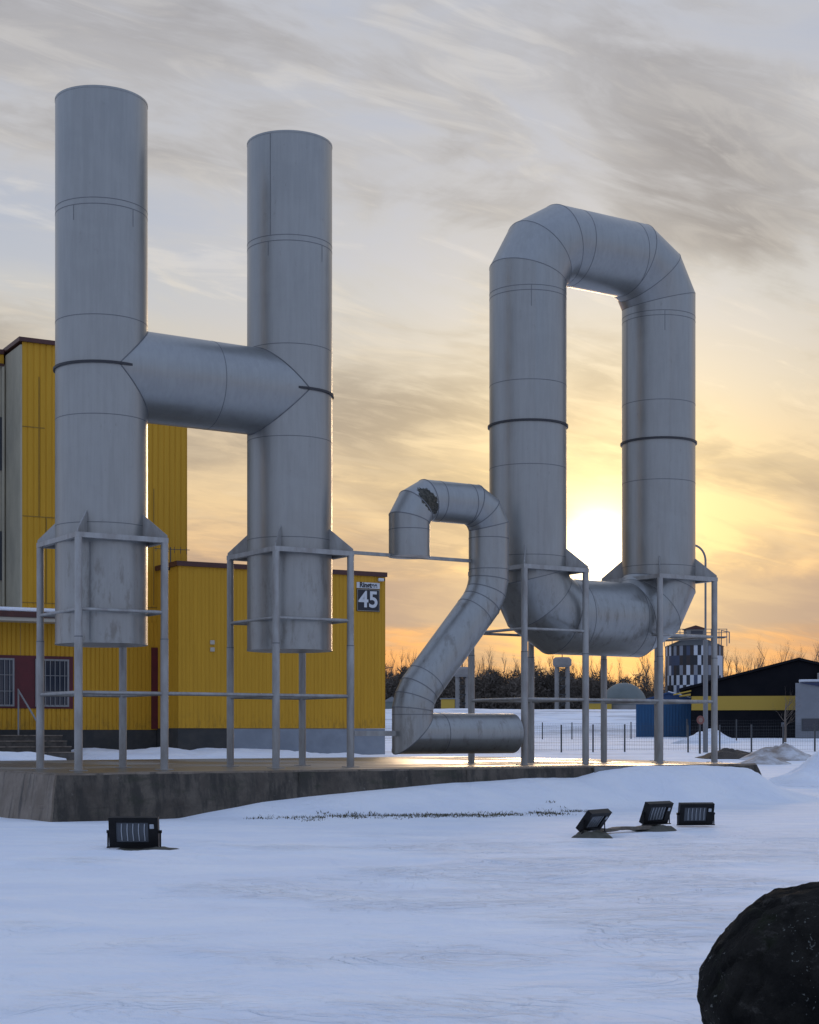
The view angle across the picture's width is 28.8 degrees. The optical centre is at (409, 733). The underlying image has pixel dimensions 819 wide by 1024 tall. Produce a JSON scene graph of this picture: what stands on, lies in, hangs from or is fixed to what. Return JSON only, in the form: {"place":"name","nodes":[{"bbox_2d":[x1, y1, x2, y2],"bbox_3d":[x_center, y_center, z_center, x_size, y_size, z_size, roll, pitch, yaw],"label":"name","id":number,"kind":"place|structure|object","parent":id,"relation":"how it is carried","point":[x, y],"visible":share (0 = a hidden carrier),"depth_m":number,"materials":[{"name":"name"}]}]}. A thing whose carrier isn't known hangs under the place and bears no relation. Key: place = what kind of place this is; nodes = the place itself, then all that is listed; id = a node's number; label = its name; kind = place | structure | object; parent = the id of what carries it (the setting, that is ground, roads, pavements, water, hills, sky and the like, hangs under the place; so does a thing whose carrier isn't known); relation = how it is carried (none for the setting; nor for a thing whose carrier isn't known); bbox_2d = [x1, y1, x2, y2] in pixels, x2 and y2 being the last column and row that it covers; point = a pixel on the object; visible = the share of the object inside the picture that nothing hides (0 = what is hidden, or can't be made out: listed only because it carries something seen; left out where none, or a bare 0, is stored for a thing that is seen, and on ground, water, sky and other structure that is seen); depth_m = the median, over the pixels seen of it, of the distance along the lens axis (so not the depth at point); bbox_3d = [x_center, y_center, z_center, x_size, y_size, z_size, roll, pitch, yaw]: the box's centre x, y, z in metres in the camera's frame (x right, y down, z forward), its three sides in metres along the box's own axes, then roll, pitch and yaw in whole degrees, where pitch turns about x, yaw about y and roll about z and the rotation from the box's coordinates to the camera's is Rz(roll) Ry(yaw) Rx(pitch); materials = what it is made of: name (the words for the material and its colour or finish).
{"place":"outdoors","nodes":[
{"label":"outdoors","id":0,"kind":"place"},
{"bbox_2d":[0,708,818,1023],"bbox_3d":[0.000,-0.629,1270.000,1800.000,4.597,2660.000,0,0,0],"label":"snow ground","id":1,"kind":"structure","parent":0,"point":[228,916],"depth_m":15.63,"materials":[{"name":"white snow"}]},
{"bbox_2d":[0,751,66,760],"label":"snow patch","id":2,"kind":"object","parent":1,"relation":"on","point":[12,756],"visible":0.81,"depth_m":43.93,"materials":[{"name":"white snow"}]},
{"bbox_2d":[118,846,177,850],"bbox_3d":[-3.577,1.720,21.842,1.304,0.340,0.672,0,0,0],"label":"concrete footing","id":3,"kind":"object","parent":1,"relation":"on","point":[152,848],"visible":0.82,"depth_m":21.75,"materials":[{"name":"grey concrete"}]},
{"bbox_2d":[106,816,161,847],"bbox_3d":[-3.780,1.356,21.900,0.760,0.434,0.173,0,0,2],"label":"floodlight","id":4,"kind":"object","parent":3,"relation":"on","point":[134,832],"visible":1,"depth_m":21.86,"materials":[{"name":"black glass"}]},
{"bbox_2d":[0,336,386,759],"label":"yellow building","id":5,"kind":"structure","parent":1,"relation":"on","point":[197,626],"depth_m":53.81,"materials":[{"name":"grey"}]},
{"bbox_2d":[0,417,1,470],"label":"window","id":6,"kind":"structure","parent":5,"relation":"in","point":[0,417],"depth_m":53.99,"materials":[{"name":"grey"}]},
{"bbox_2d":[0,531,1,579],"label":"window","id":7,"kind":"structure","parent":5,"relation":"in","point":[0,531],"depth_m":53.98,"materials":[{"name":"grey"}]},
{"bbox_2d":[0,658,13,705],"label":"window","id":8,"kind":"structure","parent":5,"relation":"in","point":[6,664],"depth_m":52.18,"materials":[{"name":"grey"}]},
{"bbox_2d":[35,659,68,706],"bbox_3d":[-11.850,-1.670,52.933,1.140,1.580,0.083,0,0,-29],"label":"window","id":9,"kind":"structure","parent":5,"relation":"in","point":[56,671],"depth_m":53.01,"materials":[{"name":"grey"}]},
{"bbox_2d":[154,546,186,569],"bbox_3d":[-8.013,-5.900,53.837,1.250,0.800,0.100,0,0,-30],"label":"roof aerial","id":10,"kind":"object","parent":5,"relation":"attached to","point":[174,549],"visible":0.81,"depth_m":53.80,"materials":[{"name":"grey metal"}]},
{"bbox_2d":[357,582,379,611],"bbox_3d":[-1.462,-4.837,56.606,0.920,1.034,0.041,0,0,-30],"label":"house number sign","id":11,"kind":"object","parent":5,"relation":"attached to","point":[368,599],"visible":1,"depth_m":56.60,"materials":[{"name":"black metal"}]},
{"bbox_2d":[0,756,760,821],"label":"concrete plinth","id":12,"kind":"structure","parent":1,"relation":"on","point":[98,790],"depth_m":31.02,"materials":[{"name":"concrete"}]},
{"bbox_2d":[31,85,358,770],"bbox_3d":[-4.406,-5.997,33.373,6.390,13.446,2.403,0,0,-33],"label":"letter h sculpture","id":13,"kind":"object","parent":12,"relation":"on","point":[124,377],"visible":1,"depth_m":32.39,"materials":[{"name":"silver metal"}]},
{"bbox_2d":[354,479,523,754],"bbox_3d":[0.694,-2.566,35.397,4.536,6.066,0.916,0,0,-33],"label":"pipe numeral","id":14,"kind":"object","parent":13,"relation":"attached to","point":[419,726],"visible":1,"depth_m":35.16,"materials":[{"name":"silver metal"}]},
{"bbox_2d":[468,204,717,764],"bbox_3d":[4.556,-5.994,39.149,6.202,13.439,2.403,0,0,-33],"label":"letter o sculpture","id":15,"kind":"object","parent":12,"relation":"on","point":[636,601],"visible":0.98,"depth_m":38.30,"materials":[{"name":"silver metal"}]},
{"bbox_2d":[385,697,393,708],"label":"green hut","id":16,"kind":"object","parent":1,"relation":"on","point":[388,703],"visible":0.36,"depth_m":180.00,"materials":[{"name":"grey metal"}]},
{"bbox_2d":[440,698,455,708],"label":"yellow container","id":17,"kind":"object","parent":1,"relation":"on","point":[446,703],"visible":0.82,"depth_m":178.00,"materials":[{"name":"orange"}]},
{"bbox_2d":[454,664,467,707],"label":"twin column tower","id":18,"kind":"structure","parent":1,"relation":"on","point":[462,672],"depth_m":186.75,"materials":[{"name":"concrete"}]},
{"bbox_2d":[482,643,495,676],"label":"bare tree","id":19,"kind":"object","parent":1,"relation":"on","point":[488,660],"visible":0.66,"depth_m":212.78,"materials":[{"name":"brown plant"}]},
{"bbox_2d":[386,722,653,738],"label":"wire fence","id":20,"kind":"object","parent":1,"relation":"on","point":[630,732],"visible":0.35,"depth_m":108.00,"materials":[{"name":"grey metal"}]},
{"bbox_2d":[385,660,664,708],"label":"wood","id":21,"kind":"object","parent":1,"relation":"on","point":[492,683],"visible":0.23,"depth_m":198.87,"materials":[{"name":"brown plant"}]},
{"bbox_2d":[553,655,571,708],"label":"twin column tower","id":22,"kind":"structure","parent":1,"relation":"on","point":[565,662],"depth_m":186.75,"materials":[{"name":"concrete"}]},
{"bbox_2d":[572,830,611,838],"bbox_3d":[2.867,1.724,25.098,0.703,0.408,0.712,0,0,0],"label":"concrete footing","id":23,"kind":"object","parent":1,"relation":"on","point":[593,834],"visible":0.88,"depth_m":24.90,"materials":[{"name":"grey concrete"}]},
{"bbox_2d":[576,808,611,833],"bbox_3d":[2.920,1.388,25.250,0.305,0.376,0.684,0,0,38],"label":"floodlight","id":24,"kind":"object","parent":23,"relation":"on","point":[593,819],"visible":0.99,"depth_m":25.17,"materials":[{"name":"black glass"}]},
{"bbox_2d":[589,702,611,708],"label":"yellow container","id":25,"kind":"object","parent":1,"relation":"on","point":[594,705],"visible":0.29,"depth_m":176.00,"materials":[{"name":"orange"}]},
{"bbox_2d":[600,825,651,831],"bbox_3d":[3.529,1.565,26.005,1.200,0.096,0.203,0,0,-40],"label":"wooden plank","id":26,"kind":"object","parent":1,"relation":"on","point":[620,829],"visible":0.97,"depth_m":25.90,"materials":[{"name":"wood"}]},
{"bbox_2d":[607,683,645,708],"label":"gas dome","id":27,"kind":"structure","parent":1,"relation":"on","point":[623,691],"depth_m":178.10,"materials":[{"name":"concrete"}]},
{"bbox_2d":[633,657,647,690],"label":"bare tree","id":28,"kind":"object","parent":1,"relation":"on","point":[641,671],"visible":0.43,"depth_m":222.07,"materials":[{"name":"brown plant"}]},
{"bbox_2d":[639,657,651,691],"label":"bare tree","id":29,"kind":"object","parent":1,"relation":"on","point":[645,670],"visible":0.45,"depth_m":232.04,"materials":[{"name":"brown plant"}]},
{"bbox_2d":[634,824,676,831],"bbox_3d":[4.055,1.695,26.503,0.832,0.377,0.644,0,0,0],"label":"concrete footing","id":30,"kind":"object","parent":1,"relation":"on","point":[659,828],"visible":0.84,"depth_m":26.29,"materials":[{"name":"grey concrete"}]},
{"bbox_2d":[639,801,673,824],"bbox_3d":[4.110,1.326,26.550,0.684,0.390,0.230,0,0,-40],"label":"floodlight","id":31,"kind":"object","parent":30,"relation":"on","point":[655,812],"visible":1,"depth_m":26.50,"materials":[{"name":"black glass"}]},
{"bbox_2d":[636,691,690,736],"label":"blue shed","id":32,"kind":"structure","parent":1,"relation":"on","point":[676,716],"depth_m":129.61,"materials":[{"name":"blue metal"}]},
{"bbox_2d":[534,724,818,751],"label":"wire fence","id":33,"kind":"object","parent":1,"relation":"on","point":[719,726],"visible":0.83,"depth_m":75.00,"materials":[{"name":"grey metal"}]},
{"bbox_2d":[676,802,714,825],"bbox_3d":[4.900,1.380,27.300,0.684,0.392,0.185,0,0,-10],"label":"floodlight","id":34,"kind":"object","parent":1,"relation":"on","point":[695,813],"visible":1,"depth_m":27.26,"materials":[{"name":"black glass"}]},
{"bbox_2d":[664,625,729,692],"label":"chequered silo","id":35,"kind":"object","parent":1,"relation":"on","point":[683,663],"visible":0.47,"depth_m":197.32,"materials":[{"name":"grey"}]},
{"bbox_2d":[697,716,703,753],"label":"round road sign","id":36,"kind":"object","parent":1,"relation":"on","point":[700,720],"visible":0.94,"depth_m":73.46,"materials":[{"name":"red metal"}]},
{"bbox_2d":[695,544,707,752],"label":"street lamp","id":37,"kind":"object","parent":1,"relation":"on","point":[705,694],"visible":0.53,"depth_m":74.92,"materials":[{"name":"grey metal"}]},
{"bbox_2d":[672,728,741,743],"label":"snow heap","id":38,"kind":"object","parent":1,"relation":"on","point":[695,738],"visible":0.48,"depth_m":86.31,"materials":[{"name":"white snow"}]},
{"bbox_2d":[695,748,747,758],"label":"soil heap","id":39,"kind":"object","parent":1,"relation":"on","point":[727,753],"visible":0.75,"depth_m":66.65,"materials":[{"name":"soil"}]},
{"bbox_2d":[724,652,736,676],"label":"bare tree","id":40,"kind":"object","parent":1,"relation":"on","point":[727,664],"visible":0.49,"depth_m":210.99,"materials":[{"name":"brown plant"}]},
{"bbox_2d":[727,650,740,674],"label":"bare tree","id":41,"kind":"object","parent":1,"relation":"on","point":[736,663],"visible":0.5,"depth_m":209.66,"materials":[{"name":"brown plant"}]},
{"bbox_2d":[686,719,796,740],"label":"wire fence","id":42,"kind":"object","parent":1,"relation":"on","point":[766,735],"visible":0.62,"depth_m":100.00,"materials":[{"name":"grey metal"}]},
{"bbox_2d":[673,658,818,737],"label":"black building","id":43,"kind":"structure","parent":1,"relation":"on","point":[752,696],"depth_m":124.06,"materials":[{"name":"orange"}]},
{"bbox_2d":[744,636,767,670],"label":"bare tree","id":44,"kind":"object","parent":1,"relation":"on","point":[762,656],"visible":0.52,"depth_m":208.61,"materials":[{"name":"brown plant"}]},
{"bbox_2d":[697,882,818,1023],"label":"boulder","id":45,"kind":"object","parent":1,"relation":"on","point":[760,964],"visible":1,"depth_m":7.29,"materials":[{"name":"black stone"}]},
{"bbox_2d":[740,754,790,764],"bbox_3d":[13.912,1.146,62.526,2.421,0.632,2.166,0,0,0],"label":"snow heap","id":46,"kind":"object","parent":1,"relation":"on","point":[764,759],"visible":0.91,"depth_m":61.98,"materials":[{"name":"white snow"}]},
{"bbox_2d":[739,743,811,760],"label":"snow heap","id":47,"kind":"object","parent":1,"relation":"on","point":[785,752],"visible":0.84,"depth_m":65.32,"materials":[{"name":"white snow"}]},
{"bbox_2d":[780,640,793,660],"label":"bare tree","id":48,"kind":"object","parent":1,"relation":"on","point":[787,651],"visible":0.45,"depth_m":209.73,"materials":[{"name":"brown plant"}]},
{"bbox_2d":[772,691,802,741],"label":"bare sapling","id":49,"kind":"object","parent":1,"relation":"on","point":[785,725],"visible":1,"depth_m":89.96,"materials":[{"name":"brown plant"}]},
{"bbox_2d":[768,750,818,786],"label":"snow heap","id":50,"kind":"object","parent":1,"relation":"on","point":[805,773],"visible":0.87,"depth_m":46.95,"materials":[{"name":"white snow"}]},
{"bbox_2d":[795,679,818,738],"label":"pale office","id":51,"kind":"structure","parent":1,"relation":"on","point":[807,690],"depth_m":117.77,"materials":[{"name":"white"}]},
{"bbox_2d":[802,719,818,730],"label":"window","id":52,"kind":"structure","parent":51,"relation":"in","point":[810,722],"depth_m":117.72,"materials":[{"name":"grey glass"}]},
{"bbox_2d":[0,0,818,690],"label":"sky","id":53,"kind":"structure","parent":0,"point":[448,124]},
{"bbox_2d":[246,801,586,821],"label":"dead grass","id":54,"kind":"structure","parent":0,"point":[443,815],"depth_m":30.60,"materials":[{"name":"plant"}]}
]}

